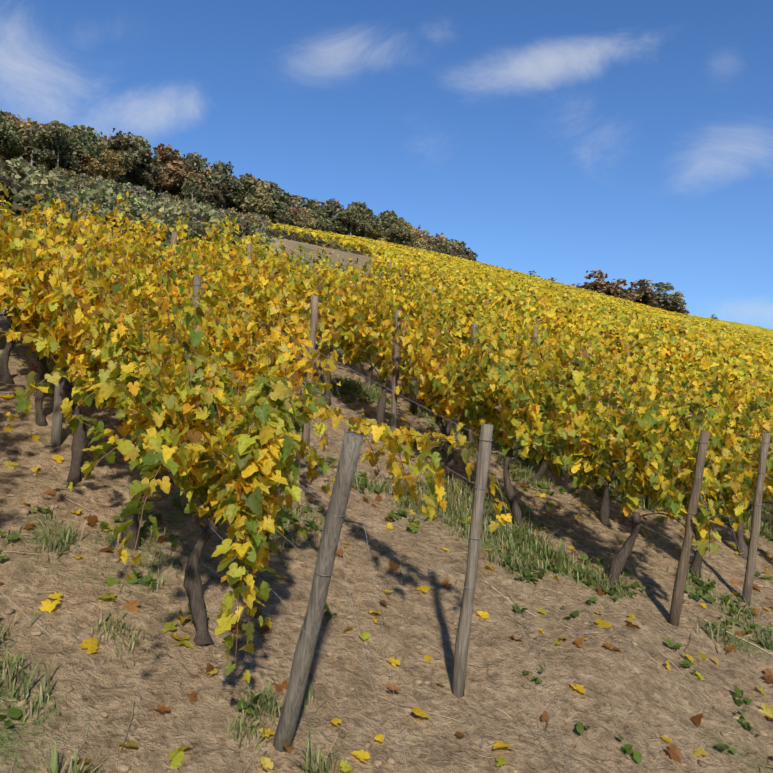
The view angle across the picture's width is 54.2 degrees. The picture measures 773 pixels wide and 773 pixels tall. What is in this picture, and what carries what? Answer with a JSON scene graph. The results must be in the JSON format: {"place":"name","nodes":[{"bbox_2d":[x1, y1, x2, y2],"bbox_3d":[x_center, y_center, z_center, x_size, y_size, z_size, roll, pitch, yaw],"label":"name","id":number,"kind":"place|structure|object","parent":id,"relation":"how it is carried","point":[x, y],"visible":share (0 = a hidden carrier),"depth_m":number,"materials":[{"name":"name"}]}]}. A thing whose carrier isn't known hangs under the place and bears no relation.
{"place":"outdoors","nodes":[
{"label":"outdoors","id":0,"kind":"place"},
{"bbox_2d":[0,213,772,772],"bbox_3d":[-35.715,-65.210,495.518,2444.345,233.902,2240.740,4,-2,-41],"label":"ground","id":1,"kind":"structure","parent":0,"point":[146,685],"depth_m":5.45,"materials":[{"name":"soil"}]},
{"bbox_2d":[0,136,9,154],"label":"tree","id":2,"kind":"object","parent":1,"relation":"on","point":[2,148],"visible":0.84,"depth_m":121.06,"materials":[{"name":"green plant"}]},
{"bbox_2d":[0,155,19,215],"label":"scrub","id":3,"kind":"object","parent":1,"relation":"on","point":[5,182],"visible":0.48,"depth_m":27.83,"materials":[{"name":"green plant"}]},
{"bbox_2d":[0,109,24,158],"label":"tree","id":4,"kind":"object","parent":1,"relation":"on","point":[14,147],"visible":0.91,"depth_m":122.10,"materials":[{"name":"green plant"}]},
{"bbox_2d":[1,112,27,158],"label":"tree","id":5,"kind":"object","parent":1,"relation":"on","point":[19,124],"visible":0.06,"depth_m":141.01,"materials":[{"name":"brown plant"}]},
{"bbox_2d":[2,120,26,160],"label":"tree","id":6,"kind":"object","parent":1,"relation":"on","point":[15,127],"visible":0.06,"depth_m":133.85,"materials":[{"name":"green plant"}]},
{"bbox_2d":[3,159,34,204],"bbox_3d":[-16.112,-8.435,32.645,2.905,2.563,1.996,3,-2,-9],"label":"scrub","id":7,"kind":"object","parent":1,"relation":"on","point":[19,172],"visible":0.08,"depth_m":32.44,"materials":[{"name":"green plant"}]},
{"bbox_2d":[3,123,42,165],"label":"tree","id":8,"kind":"object","parent":1,"relation":"on","point":[31,129],"visible":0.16,"depth_m":129.99,"materials":[{"name":"green plant"}]},
{"bbox_2d":[17,157,54,171],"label":"bush","id":9,"kind":"object","parent":1,"relation":"on","point":[28,160],"visible":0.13,"depth_m":138.57,"materials":[{"name":"green plant"}]},
{"bbox_2d":[21,117,57,171],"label":"tree","id":10,"kind":"object","parent":1,"relation":"on","point":[34,123],"visible":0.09,"depth_m":141.14,"materials":[{"name":"brown plant"}]},
{"bbox_2d":[21,132,60,169],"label":"tree","id":11,"kind":"object","parent":1,"relation":"on","point":[27,149],"visible":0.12,"depth_m":130.72,"materials":[{"name":"green plant"}]},
{"bbox_2d":[9,170,75,224],"bbox_3d":[-12.462,-6.728,27.372,2.383,2.353,1.637,2,-2,28],"label":"scrub","id":12,"kind":"object","parent":1,"relation":"on","point":[26,198],"visible":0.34,"depth_m":27.30,"materials":[{"name":"green plant"}]},
{"bbox_2d":[29,120,75,166],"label":"tree","id":13,"kind":"object","parent":1,"relation":"on","point":[47,137],"visible":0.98,"depth_m":124.24,"materials":[{"name":"green plant"}]},
{"bbox_2d":[30,132,87,174],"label":"tree","id":14,"kind":"object","parent":1,"relation":"on","point":[70,165],"visible":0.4,"depth_m":128.96,"materials":[{"name":"green plant"}]},
{"bbox_2d":[46,177,73,208],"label":"scrub","id":15,"kind":"object","parent":1,"relation":"on","point":[63,197],"visible":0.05,"depth_m":32.92,"materials":[{"name":"green plant"}]},
{"bbox_2d":[60,126,73,167],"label":"tree","id":16,"kind":"object","parent":1,"relation":"on","point":[69,130],"visible":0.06,"depth_m":136.39,"materials":[{"name":"green plant"}]},
{"bbox_2d":[64,183,74,201],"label":"scrub","id":17,"kind":"object","parent":1,"relation":"on","point":[69,190],"visible":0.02,"depth_m":39.38,"materials":[{"name":"green plant"}]},
{"bbox_2d":[65,201,82,225],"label":"scrub","id":18,"kind":"object","parent":1,"relation":"on","point":[76,206],"visible":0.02,"depth_m":30.16,"materials":[{"name":"green plant"}]},
{"bbox_2d":[68,191,87,207],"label":"scrub","id":19,"kind":"object","parent":1,"relation":"on","point":[82,195],"visible":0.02,"depth_m":33.46,"materials":[{"name":"green plant"}]},
{"bbox_2d":[72,176,83,188],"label":"scrub","id":20,"kind":"object","parent":1,"relation":"on","point":[79,180],"visible":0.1,"depth_m":101.37,"materials":[{"name":"green plant"}]},
{"bbox_2d":[67,132,93,174],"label":"tree","id":21,"kind":"object","parent":1,"relation":"on","point":[84,161],"visible":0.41,"depth_m":133.49,"materials":[{"name":"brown plant"}]},
{"bbox_2d":[60,131,106,174],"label":"tree","id":22,"kind":"object","parent":1,"relation":"on","point":[81,142],"visible":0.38,"depth_m":133.60,"materials":[{"name":"green plant"}]},
{"bbox_2d":[65,124,111,175],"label":"tree","id":23,"kind":"object","parent":1,"relation":"on","point":[81,127],"visible":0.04,"depth_m":152.36,"materials":[{"name":"green plant"}]},
{"bbox_2d":[69,187,110,208],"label":"scrub","id":24,"kind":"object","parent":1,"relation":"on","point":[95,199],"depth_m":32.78,"materials":[{"name":"green plant"}]},
{"bbox_2d":[80,136,99,150],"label":"tree","id":25,"kind":"object","parent":1,"relation":"on","point":[92,145],"visible":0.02,"depth_m":140.57,"materials":[{"name":"green plant"}]},
{"bbox_2d":[68,182,120,232],"bbox_3d":[-11.411,-6.885,29.859,2.246,2.417,1.854,3,0,16],"label":"scrub","id":26,"kind":"object","parent":1,"relation":"on","point":[102,194],"visible":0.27,"depth_m":29.60,"materials":[{"name":"green plant"}]},
{"bbox_2d":[84,149,126,179],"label":"tree","id":27,"kind":"object","parent":1,"relation":"on","point":[113,165],"visible":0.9,"depth_m":128.78,"materials":[{"name":"brown plant"}]},
{"bbox_2d":[103,197,119,209],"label":"scrub","id":28,"kind":"object","parent":1,"relation":"on","point":[113,204],"visible":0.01,"depth_m":44.08,"materials":[{"name":"green plant"}]},
{"bbox_2d":[113,182,122,194],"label":"scrub","id":29,"kind":"object","parent":1,"relation":"on","point":[118,191],"visible":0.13,"depth_m":110.73,"materials":[{"name":"green plant"}]},
{"bbox_2d":[94,134,157,181],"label":"tree","id":30,"kind":"object","parent":1,"relation":"on","point":[123,140],"visible":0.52,"depth_m":135.50,"materials":[{"name":"green plant"}]},
{"bbox_2d":[110,128,142,187],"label":"tree","id":31,"kind":"object","parent":1,"relation":"on","point":[119,133],"visible":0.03,"depth_m":145.06,"materials":[{"name":"green plant"}]},
{"bbox_2d":[114,144,142,185],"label":"tree","id":32,"kind":"object","parent":1,"relation":"on","point":[131,162],"visible":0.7,"depth_m":134.67,"materials":[{"name":"green plant"}]},
{"bbox_2d":[120,200,145,219],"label":"scrub","id":33,"kind":"object","parent":1,"relation":"on","point":[133,210],"visible":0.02,"depth_m":35.16,"materials":[{"name":"green plant"}]},
{"bbox_2d":[118,203,160,240],"bbox_3d":[-10.020,-6.462,30.237,1.719,1.805,1.747,3,-1,38],"label":"scrub","id":34,"kind":"object","parent":1,"relation":"on","point":[137,210],"visible":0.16,"depth_m":30.12,"materials":[{"name":"green plant"}]},
{"bbox_2d":[132,197,148,216],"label":"scrub","id":35,"kind":"object","parent":1,"relation":"on","point":[141,203],"visible":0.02,"depth_m":39.89,"materials":[{"name":"green plant"}]},
{"bbox_2d":[121,135,164,184],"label":"tree","id":36,"kind":"object","parent":1,"relation":"on","point":[147,145],"visible":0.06,"depth_m":140.35,"materials":[{"name":"green plant"}]},
{"bbox_2d":[138,194,151,213],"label":"scrub","id":37,"kind":"object","parent":1,"relation":"on","point":[142,196],"visible":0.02,"depth_m":41.90,"materials":[{"name":"green plant"}]},
{"bbox_2d":[131,162,168,192],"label":"tree","id":38,"kind":"object","parent":1,"relation":"on","point":[147,181],"visible":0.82,"depth_m":138.67,"materials":[{"name":"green plant"}]},
{"bbox_2d":[143,211,156,232],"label":"scrub","id":39,"kind":"object","parent":1,"relation":"on","point":[150,215],"visible":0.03,"depth_m":32.53,"materials":[{"name":"green plant"}]},
{"bbox_2d":[149,199,168,220],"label":"scrub","id":40,"kind":"object","parent":1,"relation":"on","point":[155,208],"visible":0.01,"depth_m":36.88,"materials":[{"name":"green plant"}]},
{"bbox_2d":[155,164,175,196],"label":"tree","id":41,"kind":"object","parent":1,"relation":"on","point":[171,192],"visible":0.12,"depth_m":151.48,"materials":[{"name":"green plant"}]},
{"bbox_2d":[154,197,182,241],"bbox_3d":[-10.047,-7.455,34.717,1.924,2.444,2.220,-2,-3,19],"label":"scrub","id":42,"kind":"object","parent":1,"relation":"on","point":[169,222],"visible":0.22,"depth_m":34.37,"materials":[{"name":"green plant"}]},
{"bbox_2d":[153,143,195,197],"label":"tree","id":43,"kind":"object","parent":1,"relation":"on","point":[174,176],"visible":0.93,"depth_m":142.79,"materials":[{"name":"brown plant"}]},
{"bbox_2d":[176,201,197,223],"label":"scrub","id":44,"kind":"object","parent":1,"relation":"on","point":[185,203],"visible":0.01,"depth_m":41.34,"materials":[{"name":"green plant"}]},
{"bbox_2d":[177,178,198,202],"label":"tree","id":45,"kind":"object","parent":1,"relation":"on","point":[180,195],"visible":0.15,"depth_m":145.12,"materials":[{"name":"green plant"}]},
{"bbox_2d":[175,170,208,199],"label":"tree","id":46,"kind":"object","parent":1,"relation":"on","point":[201,179],"visible":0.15,"depth_m":149.55,"materials":[{"name":"brown plant"}]},
{"bbox_2d":[163,203,221,247],"bbox_3d":[-7.962,-6.447,31.462,2.143,2.441,2.180,7,0,40],"label":"scrub","id":47,"kind":"object","parent":1,"relation":"on","point":[192,226],"visible":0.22,"depth_m":31.25,"materials":[{"name":"green plant"}]},
{"bbox_2d":[181,176,204,201],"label":"tree","id":48,"kind":"object","parent":1,"relation":"on","point":[188,189],"visible":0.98,"depth_m":140.96,"materials":[{"name":"green plant"}]},
{"bbox_2d":[179,152,211,204],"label":"tree","id":49,"kind":"object","parent":1,"relation":"on","point":[192,158],"visible":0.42,"depth_m":151.54,"materials":[{"name":"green plant"}]},
{"bbox_2d":[169,202,225,243],"bbox_3d":[-8.362,-6.926,33.918,2.734,2.517,2.071,3,-2,14],"label":"scrub","id":50,"kind":"object","parent":1,"relation":"on","point":[213,212],"visible":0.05,"depth_m":33.70,"materials":[{"name":"green plant"}]},
{"bbox_2d":[196,155,216,203],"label":"tree","id":51,"kind":"object","parent":1,"relation":"on","point":[204,173],"visible":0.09,"depth_m":157.82,"materials":[{"name":"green plant"}]},
{"bbox_2d":[198,166,218,201],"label":"tree","id":52,"kind":"object","parent":1,"relation":"on","point":[209,170],"visible":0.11,"depth_m":155.63,"materials":[{"name":"green plant"}]},
{"bbox_2d":[205,160,228,174],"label":"tree","id":53,"kind":"object","parent":1,"relation":"on","point":[214,165],"visible":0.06,"depth_m":161.78,"materials":[{"name":"green plant"}]},
{"bbox_2d":[202,178,235,208],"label":"tree","id":54,"kind":"object","parent":1,"relation":"on","point":[215,192],"visible":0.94,"depth_m":148.48,"materials":[{"name":"green plant"}]},
{"bbox_2d":[210,161,252,209],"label":"tree","id":55,"kind":"object","parent":1,"relation":"on","point":[225,177],"visible":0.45,"depth_m":151.50,"materials":[{"name":"green plant"}]},
{"bbox_2d":[213,213,257,242],"bbox_3d":[-7.783,-7.577,38.111,2.546,2.510,1.975,0,2,-34],"label":"scrub","id":56,"kind":"object","parent":1,"relation":"on","point":[234,233],"visible":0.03,"depth_m":38.06,"materials":[{"name":"green plant"}]},
{"bbox_2d":[230,221,258,260],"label":"scrub","id":57,"kind":"object","parent":1,"relation":"on","point":[247,232],"visible":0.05,"depth_m":33.37,"materials":[{"name":"green plant"}]},
{"bbox_2d":[226,175,265,214],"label":"tree","id":58,"kind":"object","parent":1,"relation":"on","point":[235,206],"visible":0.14,"depth_m":155.69,"materials":[{"name":"green plant"}]},
{"bbox_2d":[230,176,270,206],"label":"tree","id":59,"kind":"object","parent":1,"relation":"on","point":[240,196],"visible":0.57,"depth_m":151.34,"materials":[{"name":"green plant"}]},
{"bbox_2d":[239,179,276,215],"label":"tree","id":60,"kind":"object","parent":1,"relation":"on","point":[251,203],"visible":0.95,"depth_m":149.96,"materials":[{"name":"green plant"}]},
{"bbox_2d":[267,181,279,198],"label":"tree","id":61,"kind":"object","parent":1,"relation":"on","point":[273,187],"visible":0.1,"depth_m":182.73,"materials":[{"name":"green plant"}]},
{"bbox_2d":[265,188,290,222],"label":"tree","id":62,"kind":"object","parent":1,"relation":"on","point":[273,214],"visible":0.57,"depth_m":160.45,"materials":[{"name":"green plant"}]},
{"bbox_2d":[276,203,301,223],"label":"tree","id":63,"kind":"object","parent":1,"relation":"on","point":[287,215],"visible":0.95,"depth_m":154.73,"materials":[{"name":"green plant"}]},
{"bbox_2d":[276,191,303,203],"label":"tree","id":64,"kind":"object","parent":1,"relation":"on","point":[296,197],"visible":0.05,"depth_m":180.88,"materials":[{"name":"brown plant"}]},
{"bbox_2d":[280,199,301,222],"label":"tree","id":65,"kind":"object","parent":1,"relation":"on","point":[294,202],"visible":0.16,"depth_m":167.61,"materials":[{"name":"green plant"}]},
{"bbox_2d":[284,206,309,224],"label":"tree","id":66,"kind":"object","parent":1,"relation":"on","point":[294,209],"visible":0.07,"depth_m":162.12,"materials":[{"name":"brown plant"}]},
{"bbox_2d":[289,207,317,228],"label":"tree","id":67,"kind":"object","parent":1,"relation":"on","point":[305,222],"visible":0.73,"depth_m":158.84,"materials":[{"name":"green plant"}]},
{"bbox_2d":[296,197,315,220],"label":"tree","id":68,"kind":"object","parent":1,"relation":"on","point":[305,202],"visible":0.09,"depth_m":175.40,"materials":[{"name":"green plant"}]},
{"bbox_2d":[300,209,335,232],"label":"tree","id":69,"kind":"object","parent":1,"relation":"on","point":[317,211],"visible":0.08,"depth_m":172.01,"materials":[{"name":"green plant"}]},
{"bbox_2d":[309,213,327,230],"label":"tree","id":70,"kind":"object","parent":1,"relation":"on","point":[318,222],"visible":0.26,"depth_m":163.85,"materials":[{"name":"green plant"}]},
{"bbox_2d":[314,215,331,230],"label":"tree","id":71,"kind":"object","parent":1,"relation":"on","point":[321,219],"visible":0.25,"depth_m":166.28,"materials":[{"name":"green plant"}]},
{"bbox_2d":[317,206,330,222],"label":"tree","id":72,"kind":"object","parent":1,"relation":"on","point":[325,211],"visible":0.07,"depth_m":178.96,"materials":[{"name":"green plant"}]},
{"bbox_2d":[318,198,343,219],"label":"tree","id":73,"kind":"object","parent":1,"relation":"on","point":[334,208],"visible":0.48,"depth_m":180.45,"materials":[{"name":"green plant"}]},
{"bbox_2d":[331,205,365,234],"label":"tree","id":74,"kind":"object","parent":1,"relation":"on","point":[347,222],"visible":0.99,"depth_m":165.77,"materials":[{"name":"green plant"}]},
{"bbox_2d":[345,202,378,236],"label":"tree","id":75,"kind":"object","parent":1,"relation":"on","point":[364,211],"visible":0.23,"depth_m":173.47,"materials":[{"name":"green plant"}]},
{"bbox_2d":[358,214,383,237],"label":"tree","id":76,"kind":"object","parent":1,"relation":"on","point":[368,228],"visible":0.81,"depth_m":169.88,"materials":[{"name":"green plant"}]},
{"bbox_2d":[0,309,751,645],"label":"grapevine trunks","id":77,"kind":"object","parent":1,"relation":"on","point":[192,581],"visible":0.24,"depth_m":7.36,"materials":[{"name":"brown plant"}]},
{"bbox_2d":[0,183,772,682],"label":"vine leaves","id":78,"kind":"object","parent":77,"relation":"on","point":[256,465],"visible":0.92,"depth_m":7.17,"materials":[{"name":"yellow plant"}]},
{"bbox_2d":[368,229,385,241],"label":"tree","id":79,"kind":"object","parent":1,"relation":"on","point":[375,234],"visible":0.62,"depth_m":170.64,"materials":[{"name":"green plant"}]},
{"bbox_2d":[0,363,772,772],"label":"straw and prunings","id":80,"kind":"object","parent":1,"relation":"on","point":[412,583],"visible":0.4,"depth_m":6.26,"materials":[{"name":"plant"}]},
{"bbox_2d":[0,349,772,772],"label":"grass tufts","id":81,"kind":"object","parent":1,"relation":"on","point":[266,703],"visible":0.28,"depth_m":7.24,"materials":[{"name":"green plant"}]},
{"bbox_2d":[0,358,772,772],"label":"fallen leaves","id":82,"kind":"object","parent":1,"relation":"on","point":[176,756],"visible":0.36,"depth_m":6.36,"materials":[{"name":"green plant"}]},
{"bbox_2d":[375,211,406,240],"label":"tree","id":83,"kind":"object","parent":1,"relation":"on","point":[385,224],"visible":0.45,"depth_m":185.39,"materials":[{"name":"green plant"}]},
{"bbox_2d":[385,221,413,243],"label":"tree","id":84,"kind":"object","parent":1,"relation":"on","point":[407,226],"visible":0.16,"depth_m":183.51,"materials":[{"name":"green plant"}]},
{"bbox_2d":[385,226,414,246],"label":"tree","id":85,"kind":"object","parent":1,"relation":"on","point":[400,234],"visible":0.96,"depth_m":174.87,"materials":[{"name":"green plant"}]},
{"bbox_2d":[50,215,770,751],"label":"vineyard posts","id":86,"kind":"object","parent":1,"relation":"on","point":[316,603],"visible":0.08,"depth_m":4.96,"materials":[{"name":"grey wood"}]},
{"bbox_2d":[49,221,772,772],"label":"trellis wires","id":87,"kind":"object","parent":86,"relation":"attached to","point":[453,471],"visible":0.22,"depth_m":5.55,"materials":[{"name":"grey metal"}]},
{"bbox_2d":[406,234,417,246],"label":"tree","id":88,"kind":"object","parent":1,"relation":"on","point":[412,243],"visible":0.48,"depth_m":177.07,"materials":[{"name":"green plant"}]},
{"bbox_2d":[409,229,419,247],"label":"tree","id":89,"kind":"object","parent":1,"relation":"on","point":[415,237],"visible":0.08,"depth_m":186.72,"materials":[{"name":"green plant"}]},
{"bbox_2d":[415,230,434,250],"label":"tree","id":90,"kind":"object","parent":1,"relation":"on","point":[420,236],"visible":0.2,"depth_m":192.68,"materials":[{"name":"brown plant"}]},
{"bbox_2d":[418,238,433,250],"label":"tree","id":91,"kind":"object","parent":1,"relation":"on","point":[423,247],"visible":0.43,"depth_m":181.18,"materials":[{"name":"green plant"}]},
{"bbox_2d":[430,233,450,254],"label":"tree","id":92,"kind":"object","parent":1,"relation":"on","point":[437,240],"visible":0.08,"depth_m":206.51,"materials":[{"name":"brown plant"}]},
{"bbox_2d":[432,240,450,254],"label":"tree","id":93,"kind":"object","parent":1,"relation":"on","point":[442,247],"visible":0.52,"depth_m":185.69,"materials":[{"name":"green plant"}]},
{"bbox_2d":[433,237,466,249],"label":"tree","id":94,"kind":"object","parent":1,"relation":"on","point":[461,243],"visible":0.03,"depth_m":223.62,"materials":[{"name":"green plant"}]},
{"bbox_2d":[450,245,467,258],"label":"tree","id":95,"kind":"object","parent":1,"relation":"on","point":[455,252],"visible":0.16,"depth_m":196.22,"materials":[{"name":"brown plant"}]},
{"bbox_2d":[449,244,471,259],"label":"tree","id":96,"kind":"object","parent":1,"relation":"on","point":[461,253],"visible":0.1,"depth_m":202.04,"materials":[{"name":"brown plant"}]},
{"bbox_2d":[462,247,477,260],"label":"tree","id":97,"kind":"object","parent":1,"relation":"on","point":[467,252],"visible":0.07,"depth_m":214.19,"materials":[{"name":"green plant"}]},
{"bbox_2d":[243,224,772,414],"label":"distant vine rows","id":98,"kind":"object","parent":1,"relation":"on","point":[651,342],"visible":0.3,"depth_m":22.28,"materials":[{"name":"yellow plant"}]},
{"bbox_2d":[0,189,772,418],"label":"vine leaves","id":99,"kind":"object","parent":98,"relation":"part of","point":[648,319],"visible":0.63,"depth_m":22.79,"materials":[{"name":"yellow plant"}]},
{"bbox_2d":[572,269,621,296],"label":"tree","id":100,"kind":"object","parent":1,"relation":"on","point":[598,285],"visible":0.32,"depth_m":216.68,"materials":[{"name":"brown plant"}]},
{"bbox_2d":[611,278,641,301],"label":"tree","id":101,"kind":"object","parent":1,"relation":"on","point":[625,294],"visible":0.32,"depth_m":224.98,"materials":[{"name":"brown plant"}]},
{"bbox_2d":[628,278,659,307],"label":"tree","id":102,"kind":"object","parent":1,"relation":"on","point":[644,290],"visible":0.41,"depth_m":231.87,"materials":[{"name":"brown plant"}]},
{"bbox_2d":[650,282,683,310],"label":"tree","id":103,"kind":"object","parent":1,"relation":"on","point":[666,301],"visible":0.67,"depth_m":242.37,"materials":[{"name":"green plant"}]},
{"bbox_2d":[670,291,689,314],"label":"tree","id":104,"kind":"object","parent":1,"relation":"on","point":[682,308],"visible":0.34,"depth_m":248.67,"materials":[{"name":"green plant"}]},
{"bbox_2d":[0,0,772,328],"label":"sky","id":105,"kind":"structure","parent":0,"point":[561,140],"materials":[{"name":"blue"}]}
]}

